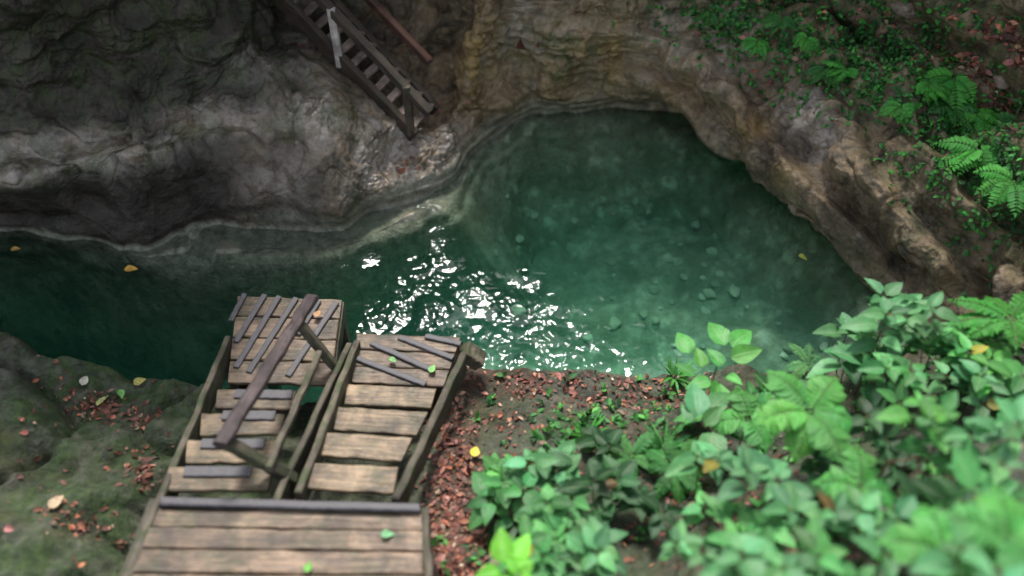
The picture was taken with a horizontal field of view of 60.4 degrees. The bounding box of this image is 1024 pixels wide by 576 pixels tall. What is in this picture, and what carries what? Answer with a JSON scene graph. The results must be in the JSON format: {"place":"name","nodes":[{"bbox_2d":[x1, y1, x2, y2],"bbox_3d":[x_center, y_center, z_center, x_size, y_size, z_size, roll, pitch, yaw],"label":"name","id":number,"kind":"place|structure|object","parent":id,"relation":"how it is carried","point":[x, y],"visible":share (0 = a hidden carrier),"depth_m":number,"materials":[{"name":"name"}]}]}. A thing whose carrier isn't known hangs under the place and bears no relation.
{"place":"outdoors","nodes":[
{"label":"outdoors","id":0,"kind":"place"},
{"bbox_2d":[272,0,439,140],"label":"cliff staircase","id":1,"kind":"structure","parent":0,"point":[339,16],"depth_m":10.40,"materials":[{"name":"brown wood"}]},
{"bbox_2d":[0,0,1023,386],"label":"cliff","id":2,"kind":"structure","parent":0,"point":[200,164],"depth_m":10.27,"materials":[{"name":"stone"}]},
{"bbox_2d":[263,34,564,172],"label":"shelf litter","id":3,"kind":"object","parent":2,"relation":"on","point":[520,45],"visible":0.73,"depth_m":10.87,"materials":[{"name":"brown plant"}]},
{"bbox_2d":[692,11,718,29],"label":"fern","id":4,"kind":"object","parent":2,"relation":"on","point":[708,18],"visible":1,"depth_m":10.57,"materials":[{"name":"green plant"}]},
{"bbox_2d":[740,37,770,59],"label":"fern","id":5,"kind":"object","parent":2,"relation":"on","point":[754,44],"visible":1,"depth_m":10.10,"materials":[{"name":"green plant"}]},
{"bbox_2d":[759,13,795,35],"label":"fern","id":6,"kind":"object","parent":2,"relation":"on","point":[776,21],"visible":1,"depth_m":10.02,"materials":[{"name":"green plant"}]},
{"bbox_2d":[780,112,793,127],"bbox_3d":[3.130,-1.892,9.965,0.180,0.128,0.229,6,48,6],"label":"loose rock","id":7,"kind":"object","parent":2,"relation":"on","point":[786,121],"visible":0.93,"depth_m":9.92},
{"bbox_2d":[793,32,820,55],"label":"fern","id":8,"kind":"object","parent":2,"relation":"on","point":[806,44],"visible":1,"depth_m":9.95,"materials":[{"name":"green plant"}]},
{"bbox_2d":[611,0,1023,300],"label":"slope cover","id":9,"kind":"object","parent":2,"relation":"on","point":[732,15],"visible":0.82,"depth_m":9.71,"materials":[{"name":"green plant"}]},
{"bbox_2d":[805,64,835,86],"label":"fern","id":10,"kind":"object","parent":2,"relation":"on","point":[816,70],"visible":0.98,"depth_m":9.80,"materials":[{"name":"green plant"}]},
{"bbox_2d":[819,59,858,84],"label":"fern","id":11,"kind":"object","parent":2,"relation":"on","point":[841,72],"visible":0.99,"depth_m":9.72,"materials":[{"name":"green plant"}]},
{"bbox_2d":[694,0,1023,150],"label":"slope litter","id":12,"kind":"object","parent":2,"relation":"on","point":[1010,26],"visible":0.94,"depth_m":9.50,"materials":[{"name":"brown plant"}]},
{"bbox_2d":[876,100,917,126],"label":"fern","id":13,"kind":"object","parent":2,"relation":"on","point":[905,110],"visible":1,"depth_m":9.30,"materials":[{"name":"green plant"}]},
{"bbox_2d":[890,2,916,18],"bbox_3d":[4.533,-3.238,10.170,0.266,0.205,0.356,-27,53,-22],"label":"loose rock","id":14,"kind":"object","parent":2,"relation":"on","point":[904,10],"visible":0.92,"depth_m":10.10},
{"bbox_2d":[915,79,953,106],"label":"fern","id":15,"kind":"object","parent":2,"relation":"on","point":[925,89],"visible":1,"depth_m":9.29,"materials":[{"name":"green plant"}]},
{"bbox_2d":[922,66,977,109],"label":"fern","id":16,"kind":"object","parent":2,"relation":"attached to","point":[961,87],"visible":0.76,"depth_m":9.44,"materials":[{"name":"green plant"}]},
{"bbox_2d":[926,98,979,132],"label":"fern","id":17,"kind":"object","parent":2,"relation":"on","point":[943,108],"visible":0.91,"depth_m":9.33,"materials":[{"name":"green plant"}]},
{"bbox_2d":[932,135,998,176],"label":"fern","id":18,"kind":"object","parent":2,"relation":"on","point":[977,158],"visible":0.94,"depth_m":8.52,"materials":[{"name":"green plant"}]},
{"bbox_2d":[950,99,998,135],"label":"fern","id":19,"kind":"object","parent":2,"relation":"on","point":[982,118],"visible":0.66,"depth_m":9.31,"materials":[{"name":"green plant"}]},
{"bbox_2d":[973,163,1023,217],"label":"fern","id":20,"kind":"object","parent":2,"relation":"on","point":[999,181],"visible":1,"depth_m":8.20,"materials":[{"name":"green plant"}]},
{"bbox_2d":[991,75,1008,89],"bbox_3d":[5.294,-2.234,9.499,0.182,0.145,0.249,-3,48,-3],"label":"loose rock","id":21,"kind":"object","parent":2,"relation":"on","point":[1000,82],"visible":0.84,"depth_m":9.45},
{"bbox_2d":[995,111,1023,126],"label":"fern","id":22,"kind":"object","parent":2,"relation":"on","point":[1005,118],"visible":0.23,"depth_m":9.33,"materials":[{"name":"green plant"}]},
{"bbox_2d":[0,331,1023,575],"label":"bank","id":23,"kind":"structure","parent":0,"point":[32,545],"depth_m":7.60,"materials":[{"name":"soil"}]},
{"bbox_2d":[48,495,63,507],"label":"fallen leaf","id":24,"kind":"object","parent":23,"relation":"on","point":[53,502],"visible":1,"depth_m":6.92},
{"bbox_2d":[79,376,87,384],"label":"fallen leaf","id":25,"kind":"object","parent":23,"relation":"on","point":[83,380],"visible":1,"depth_m":8.31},
{"bbox_2d":[133,378,145,384],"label":"fallen leaf","id":26,"kind":"object","parent":23,"relation":"on","point":[138,381],"visible":1,"depth_m":8.44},
{"bbox_2d":[120,497,433,575],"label":"wooden landing","id":27,"kind":"object","parent":23,"relation":"on","point":[221,536],"visible":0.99,"depth_m":6.42,"materials":[{"name":"wood"}]},
{"bbox_2d":[156,294,351,499],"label":"wooden stairs","id":28,"kind":"structure","parent":27,"relation":"attached to","point":[252,408],"depth_m":7.18,"materials":[{"name":"wood"}]},
{"bbox_2d":[303,562,311,571],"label":"fallen leaf","id":29,"kind":"object","parent":27,"relation":"on","point":[307,567],"visible":1,"depth_m":6.24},
{"bbox_2d":[295,340,466,502],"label":"wooden stairs","id":30,"kind":"structure","parent":27,"relation":"attached to","point":[317,474],"depth_m":7.32,"materials":[{"name":"wood"}]},
{"bbox_2d":[381,529,394,537],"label":"fallen leaf","id":31,"kind":"object","parent":27,"relation":"on","point":[385,533],"visible":1,"depth_m":6.42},
{"bbox_2d":[228,293,351,389],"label":"wooden platform","id":32,"kind":"structure","parent":23,"relation":"on","point":[262,321],"depth_m":8.38,"materials":[{"name":"wood"}]},
{"bbox_2d":[352,334,486,407],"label":"wooden platform","id":33,"kind":"structure","parent":23,"relation":"on","point":[416,357],"depth_m":8.19,"materials":[{"name":"wood"}]},
{"bbox_2d":[458,522,515,552],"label":"grass tuft","id":34,"kind":"object","parent":23,"relation":"on","point":[490,537],"visible":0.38,"depth_m":6.80,"materials":[{"name":"green plant"}]},
{"bbox_2d":[482,452,525,475],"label":"leafy shrub","id":35,"kind":"object","parent":23,"relation":"on","point":[491,464],"visible":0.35,"depth_m":7.17,"materials":[{"name":"green plant"}]},
{"bbox_2d":[475,527,533,575],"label":"leafy shrub","id":36,"kind":"object","parent":23,"relation":"on","point":[509,553],"visible":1,"depth_m":5.71,"materials":[{"name":"green plant"}]},
{"bbox_2d":[466,454,543,536],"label":"leafy shrub","id":37,"kind":"object","parent":23,"relation":"on","point":[499,492],"visible":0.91,"depth_m":6.80,"materials":[{"name":"green plant"}]},
{"bbox_2d":[2,355,1023,575],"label":"leaf litter","id":38,"kind":"object","parent":23,"relation":"on","point":[455,519],"visible":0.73,"depth_m":7.51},
{"bbox_2d":[470,446,479,456],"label":"fallen leaf","id":39,"kind":"object","parent":38,"relation":"on","point":[474,451],"visible":1,"depth_m":7.55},
{"bbox_2d":[489,514,566,575],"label":"leafy shrub","id":40,"kind":"object","parent":23,"relation":"on","point":[543,535],"visible":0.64,"depth_m":6.12,"materials":[{"name":"green plant"}]},
{"bbox_2d":[502,439,580,515],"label":"leafy shrub","id":41,"kind":"object","parent":23,"relation":"on","point":[563,458],"visible":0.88,"depth_m":6.88,"materials":[{"name":"green plant"}]},
{"bbox_2d":[513,483,603,565],"bbox_3d":[0.410,1.765,6.516,0.709,0.611,0.567,-26,53,-21],"label":"leafy shrub","id":42,"kind":"object","parent":23,"relation":"on","point":[549,504],"visible":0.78,"depth_m":6.38,"materials":[{"name":"green plant"}]},
{"bbox_2d":[558,411,611,439],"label":"grass tuft","id":43,"kind":"object","parent":23,"relation":"on","point":[597,423],"visible":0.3,"depth_m":7.76,"materials":[{"name":"green plant"}]},
{"bbox_2d":[546,516,628,575],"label":"leafy shrub","id":44,"kind":"object","parent":23,"relation":"on","point":[590,542],"visible":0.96,"depth_m":6.04,"materials":[{"name":"green plant"}]},
{"bbox_2d":[555,454,644,525],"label":"leafy shrub","id":45,"kind":"object","parent":23,"relation":"on","point":[625,487],"visible":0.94,"depth_m":6.60,"materials":[{"name":"green plant"}]},
{"bbox_2d":[575,425,633,474],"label":"leafy shrub","id":46,"kind":"object","parent":23,"relation":"on","point":[593,438],"visible":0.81,"depth_m":7.26,"materials":[{"name":"green plant"}]},
{"bbox_2d":[606,432,663,480],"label":"fern","id":47,"kind":"object","parent":23,"relation":"on","point":[640,458],"visible":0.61,"depth_m":7.19,"materials":[{"name":"green plant"}]},
{"bbox_2d":[615,485,683,538],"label":"leafy shrub","id":48,"kind":"object","parent":23,"relation":"on","point":[649,507],"visible":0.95,"depth_m":6.55,"materials":[{"name":"green plant"}]},
{"bbox_2d":[630,418,694,453],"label":"grass tuft","id":49,"kind":"object","parent":23,"relation":"on","point":[657,439],"visible":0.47,"depth_m":7.47,"materials":[{"name":"green plant"}]},
{"bbox_2d":[644,432,705,504],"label":"fern","id":50,"kind":"object","parent":23,"relation":"on","point":[684,484],"visible":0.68,"depth_m":6.95,"materials":[{"name":"green plant"}]},
{"bbox_2d":[661,355,698,394],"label":"grass tuft","id":51,"kind":"object","parent":23,"relation":"on","point":[672,371],"visible":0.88,"depth_m":8.46,"materials":[{"name":"green plant"}]},
{"bbox_2d":[659,518,720,575],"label":"leafy shrub","id":52,"kind":"object","parent":23,"relation":"on","point":[687,546],"visible":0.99,"depth_m":5.64,"materials":[{"name":"green plant"}]},
{"bbox_2d":[664,440,740,491],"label":"leafy shrub","id":53,"kind":"object","parent":23,"relation":"on","point":[708,459],"visible":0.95,"depth_m":6.56,"materials":[{"name":"green plant"}]},
{"bbox_2d":[680,383,729,478],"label":"leafy sprig","id":54,"kind":"object","parent":23,"relation":"on","point":[699,401],"visible":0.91,"depth_m":7.11,"materials":[{"name":"green plant"}]},
{"bbox_2d":[673,414,746,441],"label":"leafy shrub","id":55,"kind":"object","parent":23,"relation":"on","point":[737,435],"visible":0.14,"depth_m":7.37,"materials":[{"name":"green plant"}]},
{"bbox_2d":[675,322,761,394],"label":"leafy sprig","id":56,"kind":"object","parent":23,"relation":"on","point":[743,351],"visible":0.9,"depth_m":7.55,"materials":[{"name":"green plant"}]},
{"bbox_2d":[681,490,759,535],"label":"leafy shrub","id":57,"kind":"object","parent":23,"relation":"on","point":[721,511],"visible":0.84,"depth_m":6.10,"materials":[{"name":"green plant"}]},
{"bbox_2d":[423,345,1022,575],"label":"bank cover","id":58,"kind":"object","parent":23,"relation":"on","point":[616,419],"visible":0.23,"depth_m":7.57,"materials":[{"name":"green plant"}]},
{"bbox_2d":[705,385,780,455],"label":"feathery plant","id":59,"kind":"object","parent":23,"relation":"on","point":[734,425],"visible":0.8,"depth_m":7.00,"materials":[{"name":"green plant"}]},
{"bbox_2d":[706,510,795,569],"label":"leafy shrub","id":60,"kind":"object","parent":23,"relation":"on","point":[782,534],"visible":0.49,"depth_m":5.58,"materials":[{"name":"green plant"}]},
{"bbox_2d":[698,531,820,575],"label":"leafy shrub","id":61,"kind":"object","parent":23,"relation":"on","point":[745,554],"visible":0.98,"depth_m":5.13,"materials":[{"name":"green plant"}]},
{"bbox_2d":[740,372,782,419],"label":"leafy shrub","id":62,"kind":"object","parent":23,"relation":"on","point":[764,394],"visible":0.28,"depth_m":7.73,"materials":[{"name":"green plant"}]},
{"bbox_2d":[716,444,816,508],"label":"leafy shrub","id":63,"kind":"object","parent":23,"relation":"on","point":[755,468],"visible":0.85,"depth_m":5.98,"materials":[{"name":"green plant"}]},
{"bbox_2d":[753,370,853,464],"bbox_3d":[2.146,1.135,6.639,0.717,0.939,0.778,16,50,14],"label":"feathery plant","id":64,"kind":"object","parent":23,"relation":"on","point":[792,424],"visible":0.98,"depth_m":6.28,"materials":[{"name":"green plant"}]},
{"bbox_2d":[783,343,826,378],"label":"fern","id":65,"kind":"object","parent":23,"relation":"on","point":[798,366],"visible":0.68,"depth_m":8.05,"materials":[{"name":"green plant"}]},
{"bbox_2d":[756,482,858,575],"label":"leafy shrub","id":66,"kind":"object","parent":23,"relation":"on","point":[788,502],"visible":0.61,"depth_m":5.60,"materials":[{"name":"green plant"}]},
{"bbox_2d":[795,379,850,428],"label":"leafy shrub","id":67,"kind":"object","parent":23,"relation":"on","point":[805,383],"visible":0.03,"depth_m":7.67,"materials":[{"name":"green plant"}]},
{"bbox_2d":[779,516,875,575],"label":"leafy shrub","id":68,"kind":"object","parent":23,"relation":"on","point":[812,537],"visible":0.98,"depth_m":5.11,"materials":[{"name":"green plant"}]},
{"bbox_2d":[798,448,862,511],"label":"leafy shrub","id":69,"kind":"object","parent":23,"relation":"on","point":[810,466],"visible":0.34,"depth_m":6.22,"materials":[{"name":"green plant"}]},
{"bbox_2d":[812,312,886,374],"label":"leafy shrub","id":70,"kind":"object","parent":23,"relation":"on","point":[831,330],"visible":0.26,"depth_m":7.83,"materials":[{"name":"green plant"}]},
{"bbox_2d":[812,444,897,534],"bbox_3d":[2.289,1.544,6.061,0.507,0.822,0.513,-25,53,-21],"label":"feathery plant","id":71,"kind":"object","parent":23,"relation":"on","point":[851,473],"visible":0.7,"depth_m":5.84,"materials":[{"name":"green plant"}]},
{"bbox_2d":[806,340,905,407],"bbox_3d":[3.010,0.807,7.652,0.680,0.761,0.749,36,57,28],"label":"leafy shrub","id":72,"kind":"object","parent":23,"relation":"on","point":[869,392],"visible":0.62,"depth_m":7.47,"materials":[{"name":"green plant"}]},
{"bbox_2d":[817,484,917,575],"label":"leafy shrub","id":73,"kind":"object","parent":23,"relation":"on","point":[866,507],"visible":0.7,"depth_m":5.35,"materials":[{"name":"green plant"}]},
{"bbox_2d":[849,396,915,490],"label":"leafy shrub","id":74,"kind":"object","parent":23,"relation":"on","point":[884,441],"visible":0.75,"depth_m":6.34,"materials":[{"name":"green plant"}]},
{"bbox_2d":[856,352,927,433],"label":"leafy shrub","id":75,"kind":"object","parent":23,"relation":"on","point":[901,375],"visible":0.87,"depth_m":6.83,"materials":[{"name":"green plant"}]},
{"bbox_2d":[839,278,961,357],"bbox_3d":[3.115,0.436,7.542,0.881,1.093,0.772,-16,50,-14],"label":"leafy shrub","id":76,"kind":"object","parent":23,"relation":"on","point":[895,311],"visible":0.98,"depth_m":7.21,"materials":[{"name":"green plant"}]},
{"bbox_2d":[871,456,930,487],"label":"twig","id":77,"kind":"object","parent":23,"relation":"on","point":[889,462],"visible":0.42,"depth_m":5.99,"materials":[{"name":"wood"}]},
{"bbox_2d":[887,447,936,509],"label":"twig","id":78,"kind":"object","parent":23,"relation":"on","point":[917,468],"visible":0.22,"depth_m":5.82,"materials":[{"name":"brown plant"}]},
{"bbox_2d":[875,390,959,471],"bbox_3d":[2.686,1.055,5.979,0.462,0.979,0.409,35,57,27],"label":"leafy shrub","id":79,"kind":"object","parent":23,"relation":"on","point":[932,410],"visible":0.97,"depth_m":5.68,"materials":[{"name":"green plant"}]},
{"bbox_2d":[887,468,977,575],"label":"leafy shrub","id":80,"kind":"object","parent":23,"relation":"on","point":[934,492],"visible":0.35,"depth_m":5.38,"materials":[{"name":"green plant"}]},
{"bbox_2d":[875,504,1004,575],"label":"feathery plant","id":81,"kind":"object","parent":23,"relation":"on","point":[925,530],"visible":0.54,"depth_m":4.78,"materials":[{"name":"green plant"}]},
{"bbox_2d":[893,414,990,517],"bbox_3d":[2.791,1.232,5.838,0.468,0.782,0.694,-24,52,-20],"label":"leafy shrub","id":82,"kind":"object","parent":23,"relation":"on","point":[917,446],"visible":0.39,"depth_m":5.73,"materials":[{"name":"green plant"}]},
{"bbox_2d":[903,316,993,393],"bbox_3d":[3.638,0.605,7.418,0.740,0.784,0.615,-33,56,-26],"label":"leafy shrub","id":83,"kind":"object","parent":23,"relation":"on","point":[940,337],"visible":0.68,"depth_m":7.23,"materials":[{"name":"green plant"}]},
{"bbox_2d":[908,524,1023,575],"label":"leafy shrub","id":84,"kind":"object","parent":23,"relation":"on","point":[932,562],"visible":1,"depth_m":4.46,"materials":[{"name":"green plant"}]},
{"bbox_2d":[927,348,1010,423],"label":"leafy shrub","id":85,"kind":"object","parent":23,"relation":"on","point":[959,375],"visible":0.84,"depth_m":6.92,"materials":[{"name":"green plant"}]},
{"bbox_2d":[928,445,1023,568],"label":"leafy shrub","id":86,"kind":"object","parent":23,"relation":"on","point":[967,470],"visible":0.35,"depth_m":5.31,"materials":[{"name":"green plant"}]},
{"bbox_2d":[934,484,1023,574],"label":"feathery plant","id":87,"kind":"object","parent":23,"relation":"on","point":[987,510],"visible":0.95,"depth_m":4.59,"materials":[{"name":"green plant"}]},
{"bbox_2d":[939,332,1022,412],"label":"leafy shrub","id":88,"kind":"object","parent":23,"relation":"on","point":[978,356],"visible":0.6,"depth_m":7.07,"materials":[{"name":"green plant"}]},
{"bbox_2d":[943,395,1023,504],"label":"leafy shrub","id":89,"kind":"object","parent":23,"relation":"on","point":[987,430],"visible":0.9,"depth_m":5.47,"materials":[{"name":"green plant"}]},
{"bbox_2d":[946,291,1023,350],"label":"fern","id":90,"kind":"object","parent":23,"relation":"on","point":[991,325],"visible":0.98,"depth_m":7.20,"materials":[{"name":"green plant"}]},
{"bbox_2d":[964,358,1023,423],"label":"leafy shrub","id":91,"kind":"object","parent":23,"relation":"on","point":[1009,371],"visible":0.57,"depth_m":6.82,"materials":[{"name":"green plant"}]},
{"bbox_2d":[965,325,1023,354],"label":"fern","id":92,"kind":"object","parent":23,"relation":"on","point":[1004,340],"visible":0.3,"depth_m":7.30,"materials":[{"name":"green plant"}]},
{"bbox_2d":[222,216,831,404],"bbox_3d":[-1.525,-0.050,12.237,14.950,2.811,9.450,0,48,0],"label":"river bed","id":93,"kind":"object","parent":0,"point":[570,309],"visible":0.09,"depth_m":11.08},
{"bbox_2d":[510,304,525,315],"bbox_3d":[0.079,0.269,10.851,0.174,0.095,0.177,-17,50,-15],"label":"river stone","id":94,"kind":"object","parent":93,"relation":"on","point":[517,310],"visible":1,"depth_m":10.81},
{"bbox_2d":[566,242,576,251],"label":"river stone","id":95,"kind":"object","parent":93,"relation":"on","point":[570,246],"visible":1,"depth_m":11.78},
{"bbox_2d":[568,217,578,223],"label":"river stone","id":96,"kind":"object","parent":93,"relation":"on","point":[572,220],"visible":1,"depth_m":11.75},
{"bbox_2d":[583,333,592,343],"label":"river stone","id":97,"kind":"object","parent":93,"relation":"on","point":[588,338],"visible":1,"depth_m":10.81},
{"bbox_2d":[608,317,621,330],"bbox_3d":[1.256,0.444,10.835,0.171,0.105,0.226,33,56,26],"label":"river stone","id":98,"kind":"object","parent":93,"relation":"on","point":[615,323],"visible":1,"depth_m":10.79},
{"bbox_2d":[630,244,640,250],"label":"river stone","id":99,"kind":"object","parent":93,"relation":"on","point":[634,247],"visible":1,"depth_m":11.58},
{"bbox_2d":[638,309,648,318],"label":"river stone","id":100,"kind":"object","parent":93,"relation":"on","point":[643,313],"visible":1,"depth_m":10.83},
{"bbox_2d":[651,316,660,324],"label":"river stone","id":101,"kind":"object","parent":93,"relation":"on","point":[655,320],"visible":1,"depth_m":10.73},
{"bbox_2d":[662,253,672,262],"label":"river stone","id":102,"kind":"object","parent":93,"relation":"on","point":[667,257],"visible":1,"depth_m":11.33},
{"bbox_2d":[673,257,682,265],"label":"river stone","id":103,"kind":"object","parent":93,"relation":"on","point":[677,261],"visible":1,"depth_m":11.29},
{"bbox_2d":[691,220,699,228],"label":"river stone","id":104,"kind":"object","parent":93,"relation":"on","point":[695,224],"visible":1,"depth_m":11.70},
{"bbox_2d":[702,289,716,297],"bbox_3d":[2.475,0.054,10.963,0.201,0.095,0.197,-4,48,-4],"label":"river stone","id":105,"kind":"object","parent":93,"relation":"on","point":[708,293],"visible":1,"depth_m":10.91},
{"bbox_2d":[706,247,717,254],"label":"river stone","id":106,"kind":"object","parent":93,"relation":"on","point":[711,250],"visible":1,"depth_m":11.30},
{"bbox_2d":[710,280,719,287],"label":"river stone","id":107,"kind":"object","parent":93,"relation":"on","point":[714,283],"visible":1,"depth_m":10.92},
{"bbox_2d":[727,284,740,297],"bbox_3d":[2.733,0.027,10.874,0.176,0.095,0.233,-31,55,-25],"label":"river stone","id":108,"kind":"object","parent":93,"relation":"on","point":[733,290],"visible":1,"depth_m":10.83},
{"bbox_2d":[753,316,766,325],"bbox_3d":[2.986,0.397,10.570,0.177,0.090,0.158,-36,57,-28],"label":"river stone","id":109,"kind":"object","parent":93,"relation":"on","point":[758,321],"visible":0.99,"depth_m":10.54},
{"bbox_2d":[783,344,792,352],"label":"river stone","id":110,"kind":"object","parent":93,"relation":"on","point":[786,349],"visible":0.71,"depth_m":10.22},
{"bbox_2d":[819,342,827,350],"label":"river stone","id":111,"kind":"object","parent":93,"relation":"on","point":[823,346],"visible":0.73,"depth_m":9.98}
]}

